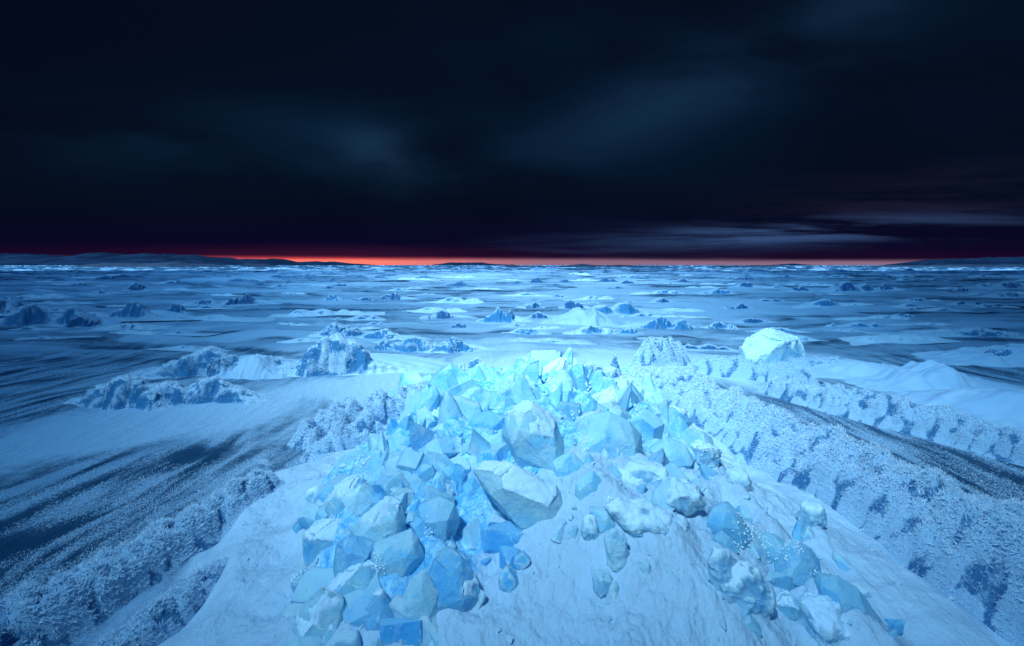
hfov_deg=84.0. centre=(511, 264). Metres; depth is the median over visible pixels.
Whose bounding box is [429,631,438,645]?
ice piece
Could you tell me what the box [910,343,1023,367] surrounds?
snow dune
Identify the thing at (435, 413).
ice piece
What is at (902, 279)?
ice hummock
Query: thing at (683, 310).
ice hummock
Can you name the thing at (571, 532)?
ice piece
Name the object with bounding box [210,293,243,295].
ice hummock
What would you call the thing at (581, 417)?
ice piece
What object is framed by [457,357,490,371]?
ice hummock
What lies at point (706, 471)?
ice piece
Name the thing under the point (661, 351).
frost ridge
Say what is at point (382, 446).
ice piece
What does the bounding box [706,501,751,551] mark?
ice block
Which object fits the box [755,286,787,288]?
ice hummock
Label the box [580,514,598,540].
ice block
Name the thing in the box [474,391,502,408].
ice piece
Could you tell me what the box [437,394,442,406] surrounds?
ice piece
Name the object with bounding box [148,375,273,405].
ice hummock
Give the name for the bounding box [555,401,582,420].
ice block
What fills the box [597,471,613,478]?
ice piece
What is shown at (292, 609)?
ice piece
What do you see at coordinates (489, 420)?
ice block
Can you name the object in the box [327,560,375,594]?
ice block
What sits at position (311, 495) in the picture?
ice chunk
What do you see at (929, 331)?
ice hummock
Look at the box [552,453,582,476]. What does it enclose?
ice block
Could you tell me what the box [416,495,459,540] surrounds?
ice block
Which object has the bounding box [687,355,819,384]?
frost ridge
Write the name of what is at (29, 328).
ice hummock
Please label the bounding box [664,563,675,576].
ice piece
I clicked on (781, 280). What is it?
ice hummock
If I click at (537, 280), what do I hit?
ice hummock
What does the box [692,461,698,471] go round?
ice piece
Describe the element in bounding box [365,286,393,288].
ice hummock
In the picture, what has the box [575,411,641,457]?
ice block
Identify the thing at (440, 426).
ice piece
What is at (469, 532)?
ice piece
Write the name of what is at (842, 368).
snow dune
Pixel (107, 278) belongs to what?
ice hummock
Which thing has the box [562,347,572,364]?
ice piece
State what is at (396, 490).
ice piece
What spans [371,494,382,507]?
ice block
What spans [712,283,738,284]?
ice hummock
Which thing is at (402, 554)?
ice block
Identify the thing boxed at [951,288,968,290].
ice hummock
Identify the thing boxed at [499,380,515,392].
ice block
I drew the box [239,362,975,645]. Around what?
ice crumbs
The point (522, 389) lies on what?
ice piece
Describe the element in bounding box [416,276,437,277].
ice hummock
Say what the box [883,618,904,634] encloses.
ice shard
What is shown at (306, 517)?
ice piece
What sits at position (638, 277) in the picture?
ice hummock
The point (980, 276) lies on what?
ice hummock
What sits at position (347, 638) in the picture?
ice piece
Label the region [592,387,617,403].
ice block
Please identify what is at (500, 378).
ice piece
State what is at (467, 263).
hills
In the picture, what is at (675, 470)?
ice piece
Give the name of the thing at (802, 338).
ice hummock
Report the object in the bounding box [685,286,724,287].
ice hummock
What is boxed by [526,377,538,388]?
ice piece
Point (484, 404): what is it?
ice piece
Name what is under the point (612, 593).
ice piece
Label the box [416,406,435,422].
ice piece
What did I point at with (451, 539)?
ice piece
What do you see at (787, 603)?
ice block
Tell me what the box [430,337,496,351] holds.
ice hummock
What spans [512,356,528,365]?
ice piece
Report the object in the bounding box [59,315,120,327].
ice hummock
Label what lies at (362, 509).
ice piece
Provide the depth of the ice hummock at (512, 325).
13.59 m
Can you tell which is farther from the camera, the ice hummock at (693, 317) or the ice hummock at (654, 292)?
the ice hummock at (654, 292)
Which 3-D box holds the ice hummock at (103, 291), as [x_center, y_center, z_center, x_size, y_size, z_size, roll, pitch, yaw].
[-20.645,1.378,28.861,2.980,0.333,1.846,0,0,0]
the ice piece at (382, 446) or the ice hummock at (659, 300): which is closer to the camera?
the ice piece at (382, 446)
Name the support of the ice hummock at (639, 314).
on the sea ice at (548, 603)
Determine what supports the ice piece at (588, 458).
on the sea ice at (548, 603)
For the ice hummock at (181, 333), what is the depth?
12.17 m
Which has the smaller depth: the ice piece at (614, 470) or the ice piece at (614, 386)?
the ice piece at (614, 470)
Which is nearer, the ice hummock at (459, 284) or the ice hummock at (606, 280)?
the ice hummock at (459, 284)
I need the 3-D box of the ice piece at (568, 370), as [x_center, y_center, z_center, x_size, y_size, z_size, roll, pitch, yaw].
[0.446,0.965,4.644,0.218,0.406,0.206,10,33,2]
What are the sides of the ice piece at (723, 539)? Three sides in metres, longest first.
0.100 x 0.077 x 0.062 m
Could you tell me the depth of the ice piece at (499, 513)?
2.58 m
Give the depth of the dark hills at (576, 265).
413.93 m
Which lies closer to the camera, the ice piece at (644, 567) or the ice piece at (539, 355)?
the ice piece at (644, 567)
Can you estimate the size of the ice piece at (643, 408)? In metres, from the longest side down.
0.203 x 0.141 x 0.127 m
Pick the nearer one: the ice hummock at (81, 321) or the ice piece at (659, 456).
the ice piece at (659, 456)
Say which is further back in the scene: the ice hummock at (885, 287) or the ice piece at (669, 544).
the ice hummock at (885, 287)
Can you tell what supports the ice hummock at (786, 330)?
on the sea ice at (548, 603)
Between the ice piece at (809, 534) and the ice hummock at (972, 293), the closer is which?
the ice piece at (809, 534)
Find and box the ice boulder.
[738,328,806,364]
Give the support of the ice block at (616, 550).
on the sea ice at (548, 603)
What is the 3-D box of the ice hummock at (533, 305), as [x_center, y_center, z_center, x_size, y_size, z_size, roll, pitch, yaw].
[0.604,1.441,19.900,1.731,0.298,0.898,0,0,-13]
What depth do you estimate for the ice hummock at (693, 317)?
15.98 m
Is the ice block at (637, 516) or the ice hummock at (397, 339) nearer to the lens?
the ice block at (637, 516)
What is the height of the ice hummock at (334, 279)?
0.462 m
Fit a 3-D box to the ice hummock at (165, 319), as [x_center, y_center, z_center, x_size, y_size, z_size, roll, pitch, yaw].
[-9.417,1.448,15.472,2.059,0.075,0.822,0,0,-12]
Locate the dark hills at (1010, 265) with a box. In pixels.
[841,264,1023,266]
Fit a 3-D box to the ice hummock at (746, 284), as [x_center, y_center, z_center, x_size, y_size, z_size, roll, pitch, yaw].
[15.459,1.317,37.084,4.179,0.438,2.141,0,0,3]
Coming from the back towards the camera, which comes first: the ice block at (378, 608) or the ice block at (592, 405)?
the ice block at (592, 405)
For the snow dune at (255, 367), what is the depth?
7.54 m
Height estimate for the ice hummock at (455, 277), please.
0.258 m
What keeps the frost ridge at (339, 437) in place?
on the sea ice at (548, 603)
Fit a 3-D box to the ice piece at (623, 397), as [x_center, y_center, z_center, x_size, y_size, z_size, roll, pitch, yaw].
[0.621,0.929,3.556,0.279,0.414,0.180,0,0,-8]
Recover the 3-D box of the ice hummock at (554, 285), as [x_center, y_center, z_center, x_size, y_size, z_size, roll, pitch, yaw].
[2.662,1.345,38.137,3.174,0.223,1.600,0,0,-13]
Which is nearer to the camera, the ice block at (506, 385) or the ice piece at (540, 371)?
the ice block at (506, 385)
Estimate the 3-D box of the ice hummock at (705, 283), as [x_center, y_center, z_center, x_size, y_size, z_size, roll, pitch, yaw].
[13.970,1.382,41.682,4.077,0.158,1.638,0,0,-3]
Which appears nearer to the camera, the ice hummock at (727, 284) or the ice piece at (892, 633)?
the ice piece at (892, 633)
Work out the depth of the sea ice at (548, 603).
4.58 m
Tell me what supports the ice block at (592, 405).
on the sea ice at (548, 603)
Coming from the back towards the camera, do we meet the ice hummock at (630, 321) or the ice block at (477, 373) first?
the ice hummock at (630, 321)
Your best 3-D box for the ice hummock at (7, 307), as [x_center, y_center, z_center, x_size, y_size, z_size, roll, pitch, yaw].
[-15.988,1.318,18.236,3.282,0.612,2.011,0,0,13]
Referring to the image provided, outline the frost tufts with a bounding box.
[0,365,1023,597]
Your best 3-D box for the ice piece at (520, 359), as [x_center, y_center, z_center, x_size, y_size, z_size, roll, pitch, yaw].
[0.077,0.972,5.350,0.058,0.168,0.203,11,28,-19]
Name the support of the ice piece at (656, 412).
on the sea ice at (548, 603)
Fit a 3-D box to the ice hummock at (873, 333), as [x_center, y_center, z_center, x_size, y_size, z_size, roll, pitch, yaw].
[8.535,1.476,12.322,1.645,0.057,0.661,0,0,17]
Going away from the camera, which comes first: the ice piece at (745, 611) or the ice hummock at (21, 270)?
the ice piece at (745, 611)
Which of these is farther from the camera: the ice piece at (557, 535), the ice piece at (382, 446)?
the ice piece at (382, 446)
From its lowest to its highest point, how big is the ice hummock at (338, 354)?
0.669 m
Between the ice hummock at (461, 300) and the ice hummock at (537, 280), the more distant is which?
the ice hummock at (537, 280)
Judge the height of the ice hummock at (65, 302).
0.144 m
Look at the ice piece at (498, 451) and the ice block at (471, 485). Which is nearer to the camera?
the ice block at (471, 485)
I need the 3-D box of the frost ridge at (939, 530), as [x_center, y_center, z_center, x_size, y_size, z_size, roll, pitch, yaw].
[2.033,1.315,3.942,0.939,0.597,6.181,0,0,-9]
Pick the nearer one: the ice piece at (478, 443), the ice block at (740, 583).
the ice block at (740, 583)
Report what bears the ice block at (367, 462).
on the sea ice at (548, 603)
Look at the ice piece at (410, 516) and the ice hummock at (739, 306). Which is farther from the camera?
the ice hummock at (739, 306)
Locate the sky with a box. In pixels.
[0,0,1023,264]
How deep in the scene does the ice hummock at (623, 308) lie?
16.93 m
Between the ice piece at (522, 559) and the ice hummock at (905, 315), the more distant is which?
the ice hummock at (905, 315)
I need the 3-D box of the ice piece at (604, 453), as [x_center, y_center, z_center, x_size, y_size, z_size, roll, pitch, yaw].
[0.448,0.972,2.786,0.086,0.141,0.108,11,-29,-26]
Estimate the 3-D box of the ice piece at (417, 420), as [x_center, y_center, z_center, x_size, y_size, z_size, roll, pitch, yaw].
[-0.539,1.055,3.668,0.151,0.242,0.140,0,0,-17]
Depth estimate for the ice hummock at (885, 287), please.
33.09 m
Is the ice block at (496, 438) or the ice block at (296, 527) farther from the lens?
the ice block at (496, 438)
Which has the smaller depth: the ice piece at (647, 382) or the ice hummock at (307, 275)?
the ice piece at (647, 382)
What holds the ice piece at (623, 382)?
on the sea ice at (548, 603)
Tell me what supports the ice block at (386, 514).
on the ice piece at (385, 535)
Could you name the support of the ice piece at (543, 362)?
on the sea ice at (548, 603)
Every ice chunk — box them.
[305,486,318,503]
[452,323,465,327]
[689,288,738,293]
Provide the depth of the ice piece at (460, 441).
2.99 m
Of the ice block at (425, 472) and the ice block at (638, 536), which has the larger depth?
the ice block at (425, 472)
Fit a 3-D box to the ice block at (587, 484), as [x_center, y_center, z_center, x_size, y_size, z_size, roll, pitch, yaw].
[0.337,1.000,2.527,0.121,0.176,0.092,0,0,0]
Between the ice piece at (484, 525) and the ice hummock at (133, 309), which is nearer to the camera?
the ice piece at (484, 525)
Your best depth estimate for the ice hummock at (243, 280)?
48.71 m
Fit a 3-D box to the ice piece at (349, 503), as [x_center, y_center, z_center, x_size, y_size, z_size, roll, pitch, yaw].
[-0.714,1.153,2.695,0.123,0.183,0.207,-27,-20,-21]
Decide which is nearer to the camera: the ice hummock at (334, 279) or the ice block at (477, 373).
the ice block at (477, 373)
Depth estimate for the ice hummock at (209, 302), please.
20.85 m
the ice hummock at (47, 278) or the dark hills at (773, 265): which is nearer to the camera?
the ice hummock at (47, 278)
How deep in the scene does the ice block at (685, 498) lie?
2.43 m
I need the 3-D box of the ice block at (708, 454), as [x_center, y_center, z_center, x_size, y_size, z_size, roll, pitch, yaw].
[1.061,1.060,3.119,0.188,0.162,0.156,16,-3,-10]
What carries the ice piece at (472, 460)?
on the ice piece
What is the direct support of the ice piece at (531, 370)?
on the sea ice at (548, 603)
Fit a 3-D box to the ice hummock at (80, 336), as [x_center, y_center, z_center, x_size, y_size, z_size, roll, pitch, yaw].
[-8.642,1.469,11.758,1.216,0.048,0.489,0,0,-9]
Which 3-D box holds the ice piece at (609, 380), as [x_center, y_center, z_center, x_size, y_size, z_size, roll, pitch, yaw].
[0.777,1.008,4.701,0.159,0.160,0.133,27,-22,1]
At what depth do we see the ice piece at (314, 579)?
2.26 m
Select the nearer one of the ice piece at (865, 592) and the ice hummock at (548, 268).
the ice piece at (865, 592)
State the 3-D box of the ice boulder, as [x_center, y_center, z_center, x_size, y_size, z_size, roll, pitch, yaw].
[3.995,1.325,8.706,1.076,0.723,0.620,0,0,0]
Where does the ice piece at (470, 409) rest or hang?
on the sea ice at (548, 603)
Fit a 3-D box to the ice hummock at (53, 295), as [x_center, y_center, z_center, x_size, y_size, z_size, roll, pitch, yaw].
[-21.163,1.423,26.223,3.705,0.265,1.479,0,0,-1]
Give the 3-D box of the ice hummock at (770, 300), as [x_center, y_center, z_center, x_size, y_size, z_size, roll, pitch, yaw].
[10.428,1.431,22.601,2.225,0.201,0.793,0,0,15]
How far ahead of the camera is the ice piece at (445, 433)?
3.02 m
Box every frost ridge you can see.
[0,466,286,645]
[92,556,229,645]
[259,458,269,464]
[287,380,428,451]
[300,411,385,462]
[623,363,1023,645]
[627,336,691,368]
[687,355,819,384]
[757,375,1023,466]
[787,355,889,366]
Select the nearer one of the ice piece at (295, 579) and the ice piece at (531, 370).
the ice piece at (295, 579)
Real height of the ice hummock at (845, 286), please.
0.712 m
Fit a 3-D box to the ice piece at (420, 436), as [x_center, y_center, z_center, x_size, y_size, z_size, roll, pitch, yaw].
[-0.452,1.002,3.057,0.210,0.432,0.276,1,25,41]
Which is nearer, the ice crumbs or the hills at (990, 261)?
the ice crumbs
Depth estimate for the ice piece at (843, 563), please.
2.62 m
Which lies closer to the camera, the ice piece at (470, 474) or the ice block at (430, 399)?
the ice piece at (470, 474)
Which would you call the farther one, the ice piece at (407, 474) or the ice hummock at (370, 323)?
the ice hummock at (370, 323)
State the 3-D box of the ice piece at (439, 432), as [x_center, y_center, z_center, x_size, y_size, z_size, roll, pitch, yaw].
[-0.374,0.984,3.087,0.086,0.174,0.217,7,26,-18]
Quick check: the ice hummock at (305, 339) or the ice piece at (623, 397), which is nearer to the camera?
the ice piece at (623, 397)
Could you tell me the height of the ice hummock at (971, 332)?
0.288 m
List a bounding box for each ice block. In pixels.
[292,520,302,532]
[292,585,344,637]
[302,518,341,564]
[324,473,366,517]
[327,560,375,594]
[333,534,374,577]
[349,449,382,475]
[350,496,405,541]
[364,588,393,630]
[370,528,424,576]
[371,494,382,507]
[378,474,404,498]
[380,618,422,645]
[402,569,438,619]
[412,386,438,414]
[415,463,435,481]
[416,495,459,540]
[427,546,479,611]
[441,463,466,484]
[458,438,470,455]
[461,386,483,399]
[462,476,480,496]
[469,410,504,430]
[470,364,485,380]
[472,460,562,529]
[480,520,523,553]
[483,433,504,443]
[498,565,518,592]
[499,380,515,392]
[501,400,564,470]
[542,357,568,380]
[543,372,573,391]
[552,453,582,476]
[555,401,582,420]
[570,364,590,391]
[574,470,601,500]
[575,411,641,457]
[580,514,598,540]
[582,398,599,413]
[589,506,615,533]
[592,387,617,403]
[604,496,693,534]
[604,528,628,571]
[618,460,667,487]
[627,532,642,537]
[650,436,694,467]
[665,475,705,515]
[669,405,691,426]
[689,440,721,468]
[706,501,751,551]
[707,546,776,620]
[724,467,753,491]
[756,530,785,561]
[774,539,820,586]
[776,589,798,620]
[795,500,826,528]
[796,590,850,645]
[813,569,881,623]
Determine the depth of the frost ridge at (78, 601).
2.54 m
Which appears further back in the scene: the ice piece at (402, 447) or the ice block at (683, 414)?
the ice block at (683, 414)
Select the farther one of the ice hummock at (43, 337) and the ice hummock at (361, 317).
the ice hummock at (361, 317)
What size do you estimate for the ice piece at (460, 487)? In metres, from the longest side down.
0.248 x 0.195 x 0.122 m
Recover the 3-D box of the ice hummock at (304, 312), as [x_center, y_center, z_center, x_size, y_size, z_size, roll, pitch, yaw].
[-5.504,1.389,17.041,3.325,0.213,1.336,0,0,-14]
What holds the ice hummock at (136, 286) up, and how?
on the sea ice at (548, 603)
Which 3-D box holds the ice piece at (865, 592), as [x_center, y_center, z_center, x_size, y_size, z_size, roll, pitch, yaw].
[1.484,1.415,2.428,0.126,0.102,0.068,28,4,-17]
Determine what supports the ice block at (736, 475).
on the sea ice at (548, 603)
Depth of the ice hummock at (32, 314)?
14.33 m
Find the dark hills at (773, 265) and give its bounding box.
[717,264,792,266]
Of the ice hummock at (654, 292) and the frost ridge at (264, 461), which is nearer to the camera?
the frost ridge at (264, 461)
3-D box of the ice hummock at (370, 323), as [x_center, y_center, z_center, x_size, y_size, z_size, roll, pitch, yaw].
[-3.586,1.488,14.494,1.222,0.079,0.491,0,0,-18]
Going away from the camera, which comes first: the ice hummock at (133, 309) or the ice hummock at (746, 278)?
the ice hummock at (133, 309)
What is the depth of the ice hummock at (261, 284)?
41.47 m
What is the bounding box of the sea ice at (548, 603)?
[0,265,1023,645]
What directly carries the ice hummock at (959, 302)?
on the sea ice at (548, 603)
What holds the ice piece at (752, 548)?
on the sea ice at (548, 603)
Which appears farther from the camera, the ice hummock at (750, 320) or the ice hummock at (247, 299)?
the ice hummock at (247, 299)
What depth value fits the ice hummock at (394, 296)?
24.37 m
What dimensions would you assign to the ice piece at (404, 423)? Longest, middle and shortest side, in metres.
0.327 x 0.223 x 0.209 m
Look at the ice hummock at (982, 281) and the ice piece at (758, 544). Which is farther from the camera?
the ice hummock at (982, 281)
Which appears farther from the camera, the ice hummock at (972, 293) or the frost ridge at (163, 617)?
the ice hummock at (972, 293)
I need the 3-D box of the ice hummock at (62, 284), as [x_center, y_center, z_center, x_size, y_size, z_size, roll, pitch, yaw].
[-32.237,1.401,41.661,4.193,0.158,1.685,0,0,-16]
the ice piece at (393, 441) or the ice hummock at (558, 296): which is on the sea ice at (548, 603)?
the ice hummock at (558, 296)
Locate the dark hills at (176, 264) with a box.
[72,261,233,266]
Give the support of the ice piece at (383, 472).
on the sea ice at (548, 603)
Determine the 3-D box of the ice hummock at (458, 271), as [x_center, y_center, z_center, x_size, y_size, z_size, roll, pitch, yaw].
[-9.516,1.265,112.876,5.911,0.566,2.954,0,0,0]
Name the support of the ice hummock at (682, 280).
on the sea ice at (548, 603)
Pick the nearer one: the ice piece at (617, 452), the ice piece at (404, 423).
the ice piece at (617, 452)
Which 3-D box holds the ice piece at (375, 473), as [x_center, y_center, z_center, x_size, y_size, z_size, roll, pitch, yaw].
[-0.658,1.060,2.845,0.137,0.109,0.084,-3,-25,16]
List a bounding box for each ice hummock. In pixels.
[0,298,49,315]
[0,303,135,326]
[0,312,109,318]
[3,296,35,299]
[9,326,68,329]
[14,269,31,270]
[14,336,65,339]
[20,293,73,298]
[24,270,50,272]
[36,300,95,304]
[38,277,57,279]
[46,308,65,311]
[52,283,81,284]
[55,281,104,282]
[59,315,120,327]
[60,270,84,272]
[62,374,173,410]
[63,335,100,338]
[80,289,123,294]
[88,323,174,330]
[92,276,121,279]
[101,301,193,318]
[108,330,158,334]
[115,274,145,278]
[116,346,298,378]
[118,317,194,321]
[121,282,154,290]
[145,345,233,351]
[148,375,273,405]
[153,330,221,335]
[164,288,202,290]
[167,281,187,283]
[168,303,191,313]
[179,314,275,321]
[180,299,223,306]
[186,306,233,309]
[188,285,220,288]
[200,357,236,376]
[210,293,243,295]
[220,294,281,305]
[227,278,271,282]
[252,283,270,285]
[267,309,384,317]
[269,284,304,287]
[271,275,292,277]
[275,331,454,376]
[276,322,311,325]
[277,337,319,342]
[282,292,305,293]
[297,274,318,276]
[304,276,324,278]
[307,321,370,336]
[318,277,350,281]
[320,294,344,300]
[333,315,384,320]
[347,277,368,279]
[350,297,372,300]
[351,326,380,329]
[357,322,384,324]
[358,328,429,338]
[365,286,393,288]
[372,338,404,342]
[374,336,454,352]
[379,292,418,299]
[385,287,417,290]
[396,307,467,312]
[398,277,439,280]
[400,287,429,288]
[407,293,441,295]
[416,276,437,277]
[419,310,476,318]
[420,297,484,303]
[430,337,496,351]
[438,276,472,277]
[439,281,476,287]
[451,270,468,272]
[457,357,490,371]
[465,288,502,289]
[477,306,532,322]
[497,279,531,280]
[497,323,529,327]
[501,328,550,334]
[502,292,549,296]
[507,281,524,283]
[507,337,597,344]
[515,302,545,308]
[524,311,558,318]
[525,326,559,329]
[530,278,544,282]
[534,283,575,286]
[542,267,557,269]
[546,294,579,297]
[552,279,574,282]
[558,300,590,308]
[560,296,613,300]
[562,324,615,334]
[568,278,598,280]
[570,272,588,274]
[581,301,597,303]
[583,360,645,388]
[584,302,659,314]
[596,278,617,281]
[611,316,693,329]
[616,327,643,333]
[619,275,642,277]
[619,313,652,316]
[620,280,634,283]
[621,320,672,322]
[625,290,684,294]
[630,276,648,278]
[637,337,668,338]
[646,308,704,311]
[647,297,669,302]
[651,315,712,318]
[653,310,674,313]
[676,279,692,282]
[682,283,720,284]
[683,343,738,352]
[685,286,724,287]
[700,321,738,328]
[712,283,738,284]
[721,318,776,323]
[722,303,753,308]
[726,276,753,278]
[728,282,769,287]
[737,277,754,279]
[742,335,825,341]
[745,327,809,332]
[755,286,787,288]
[758,299,784,300]
[769,279,790,281]
[772,283,819,285]
[786,286,811,291]
[792,299,842,308]
[802,283,832,285]
[817,275,855,277]
[818,281,878,291]
[824,321,884,327]
[824,328,867,331]
[833,315,911,320]
[834,270,856,272]
[838,334,960,345]
[839,303,874,305]
[862,331,928,334]
[874,283,906,290]
[885,322,952,325]
[888,303,928,307]
[890,313,914,316]
[892,278,912,280]
[892,297,941,301]
[900,329,953,332]
[901,307,927,308]
[917,307,962,310]
[923,278,945,280]
[925,326,1023,337]
[926,287,957,289]
[946,300,968,304]
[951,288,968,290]
[954,292,987,294]
[962,281,1023,289]
[966,275,999,277]
[973,280,993,282]
[973,292,1023,297]
[973,303,1018,307]
[985,343,1019,357]
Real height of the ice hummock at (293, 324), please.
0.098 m
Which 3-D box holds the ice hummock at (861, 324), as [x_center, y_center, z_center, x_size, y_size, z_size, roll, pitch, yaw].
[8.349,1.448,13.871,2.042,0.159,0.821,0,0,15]
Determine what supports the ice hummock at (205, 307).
on the sea ice at (548, 603)
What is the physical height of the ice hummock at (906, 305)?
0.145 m
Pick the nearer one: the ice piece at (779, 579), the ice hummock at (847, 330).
the ice piece at (779, 579)
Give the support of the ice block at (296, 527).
on the sea ice at (548, 603)
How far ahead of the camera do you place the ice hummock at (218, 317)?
15.33 m
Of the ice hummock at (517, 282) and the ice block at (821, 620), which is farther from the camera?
the ice hummock at (517, 282)
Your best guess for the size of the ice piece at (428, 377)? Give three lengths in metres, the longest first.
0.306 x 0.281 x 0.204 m
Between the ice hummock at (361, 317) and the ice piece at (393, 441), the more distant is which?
the ice hummock at (361, 317)
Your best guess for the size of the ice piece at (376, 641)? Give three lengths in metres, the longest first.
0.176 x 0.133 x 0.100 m
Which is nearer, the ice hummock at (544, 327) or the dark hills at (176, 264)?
the ice hummock at (544, 327)
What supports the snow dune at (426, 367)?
on the sea ice at (548, 603)
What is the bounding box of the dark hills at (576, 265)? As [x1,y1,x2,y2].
[505,264,666,266]
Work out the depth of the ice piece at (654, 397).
4.98 m
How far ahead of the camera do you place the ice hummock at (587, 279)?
53.75 m
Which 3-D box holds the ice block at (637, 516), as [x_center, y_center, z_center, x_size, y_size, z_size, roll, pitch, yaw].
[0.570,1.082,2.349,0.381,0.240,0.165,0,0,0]
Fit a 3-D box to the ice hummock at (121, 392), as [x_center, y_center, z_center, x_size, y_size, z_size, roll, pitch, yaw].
[-4.181,1.385,6.261,2.088,0.431,0.991,0,0,12]
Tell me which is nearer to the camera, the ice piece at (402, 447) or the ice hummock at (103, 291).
the ice piece at (402, 447)
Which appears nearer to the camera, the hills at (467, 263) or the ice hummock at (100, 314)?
the ice hummock at (100, 314)
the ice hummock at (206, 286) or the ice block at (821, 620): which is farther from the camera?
the ice hummock at (206, 286)
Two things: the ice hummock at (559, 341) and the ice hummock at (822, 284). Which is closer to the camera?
the ice hummock at (559, 341)
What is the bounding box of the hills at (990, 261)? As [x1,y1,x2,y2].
[886,257,1023,264]
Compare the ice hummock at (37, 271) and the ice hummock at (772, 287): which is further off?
the ice hummock at (37, 271)
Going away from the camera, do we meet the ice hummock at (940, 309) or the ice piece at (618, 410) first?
the ice piece at (618, 410)
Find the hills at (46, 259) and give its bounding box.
[0,252,369,264]
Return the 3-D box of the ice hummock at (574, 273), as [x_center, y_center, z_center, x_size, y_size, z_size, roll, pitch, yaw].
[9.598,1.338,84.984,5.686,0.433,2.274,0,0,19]
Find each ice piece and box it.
[282,636,321,645]
[283,588,307,618]
[290,565,315,593]
[291,566,333,603]
[294,564,309,573]
[297,502,319,529]
[315,506,327,520]
[317,473,349,502]
[321,491,330,506]
[321,631,334,645]
[327,502,335,510]
[330,630,360,645]
[333,449,364,476]
[343,494,356,512]
[343,574,381,626]
[353,482,375,516]
[356,504,370,516]
[360,471,368,479]
[366,466,383,480]
[366,480,375,484]
[368,433,391,453]
[369,636,382,645]
[371,469,410,495]
[375,449,387,466]
[376,430,388,455]
[380,467,385,476]
[381,532,388,538]
[385,451,403,473]
[386,418,398,434]
[386,432,407,452]
[387,384,416,396]
[389,594,405,617]
[390,412,413,434]
[391,486,413,506]
[394,493,407,511]
[396,418,425,450]
[396,448,424,472]
[398,371,421,387]
[399,443,408,452]
[399,616,437,645]
[402,470,411,480]
[403,390,437,416]
[405,511,415,524]
[407,474,433,491]
[408,420,435,450]
[409,500,419,511]
[410,515,434,537]
[411,451,453,474]
[415,409,419,423]
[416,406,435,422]
[417,483,454,502]
[419,436,459,457]
[422,373,432,380]
[423,419,437,428]
[428,363,466,395]
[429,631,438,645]
[432,409,438,421]
[432,422,443,430]
[434,429,443,436]
[434,459,457,490]
[437,391,462,424]
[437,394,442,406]
[442,430,457,455]
[443,379,484,395]
[443,396,481,420]
[445,534,455,544]
[446,369,456,388]
[450,456,470,468]
[455,437,464,447]
[457,377,464,384]
[457,469,471,493]
[458,517,480,546]
[466,470,479,483]
[468,428,490,457]
[468,455,477,466]
[473,361,486,373]
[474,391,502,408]
[475,589,485,611]
[478,442,508,462]
[480,396,489,411]
[480,522,496,530]
[480,557,491,565]
[493,368,520,388]
[494,373,514,391]
[496,508,505,517]
[499,546,521,569]
[502,388,510,407]
[506,389,540,405]
[509,373,536,401]
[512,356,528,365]
[514,361,524,369]
[514,550,530,569]
[515,357,525,363]
[522,360,538,382]
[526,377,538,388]
[527,350,557,365]
[539,360,549,366]
[539,364,542,381]
[549,380,562,407]
[550,350,561,360]
[550,519,566,542]
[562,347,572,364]
[562,391,576,401]
[563,524,578,539]
[564,365,572,380]
[575,408,602,422]
[577,419,588,429]
[583,452,594,463]
[587,368,591,377]
[589,370,604,390]
[592,569,613,597]
[597,404,609,410]
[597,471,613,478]
[600,403,631,419]
[601,448,608,458]
[602,399,617,408]
[603,377,617,385]
[603,580,619,604]
[607,384,618,390]
[609,462,621,480]
[614,448,620,457]
[616,381,633,410]
[619,377,644,396]
[620,367,631,372]
[626,379,643,404]
[630,386,642,397]
[630,410,664,442]
[631,405,647,415]
[637,483,646,493]
[638,560,650,574]
[641,373,654,390]
[643,438,660,453]
[644,391,663,405]
[648,447,669,465]
[650,402,660,418]
[651,478,674,510]
[658,397,669,426]
[663,423,669,434]
[664,463,688,480]
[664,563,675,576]
[666,539,672,549]
[668,416,689,439]
[681,429,713,444]
[685,444,695,461]
[685,470,702,488]
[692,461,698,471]
[699,462,718,479]
[711,530,738,553]
[736,505,751,522]
[741,607,751,618]
[744,614,762,637]
[748,539,760,558]
[751,525,767,565]
[767,571,794,590]
[792,517,805,542]
[804,526,814,540]
[832,550,853,571]
[851,582,871,597]
[887,629,896,639]
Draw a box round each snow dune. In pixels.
[215,354,288,379]
[388,358,444,373]
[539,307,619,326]
[768,359,900,378]
[842,359,1023,392]
[877,386,1023,433]
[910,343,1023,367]
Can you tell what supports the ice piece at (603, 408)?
on the sea ice at (548, 603)
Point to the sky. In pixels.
(372, 132)
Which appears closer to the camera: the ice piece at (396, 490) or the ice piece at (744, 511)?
the ice piece at (396, 490)
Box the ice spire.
[608,355,623,374]
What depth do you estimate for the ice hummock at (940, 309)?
18.31 m
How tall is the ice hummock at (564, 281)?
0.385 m
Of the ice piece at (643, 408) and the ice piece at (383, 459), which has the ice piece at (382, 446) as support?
the ice piece at (383, 459)
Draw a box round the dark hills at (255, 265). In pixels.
[238,263,279,266]
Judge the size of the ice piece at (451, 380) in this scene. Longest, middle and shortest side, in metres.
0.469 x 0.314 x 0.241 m
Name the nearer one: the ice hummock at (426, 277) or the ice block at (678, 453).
the ice block at (678, 453)
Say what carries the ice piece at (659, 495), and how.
on the sea ice at (548, 603)
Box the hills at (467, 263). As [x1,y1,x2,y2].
[434,262,506,264]
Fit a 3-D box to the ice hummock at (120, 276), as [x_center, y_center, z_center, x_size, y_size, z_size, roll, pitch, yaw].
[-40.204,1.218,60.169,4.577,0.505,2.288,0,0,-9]
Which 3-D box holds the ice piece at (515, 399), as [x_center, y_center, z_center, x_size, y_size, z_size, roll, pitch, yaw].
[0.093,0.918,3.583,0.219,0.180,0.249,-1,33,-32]
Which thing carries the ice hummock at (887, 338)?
on the sea ice at (548, 603)

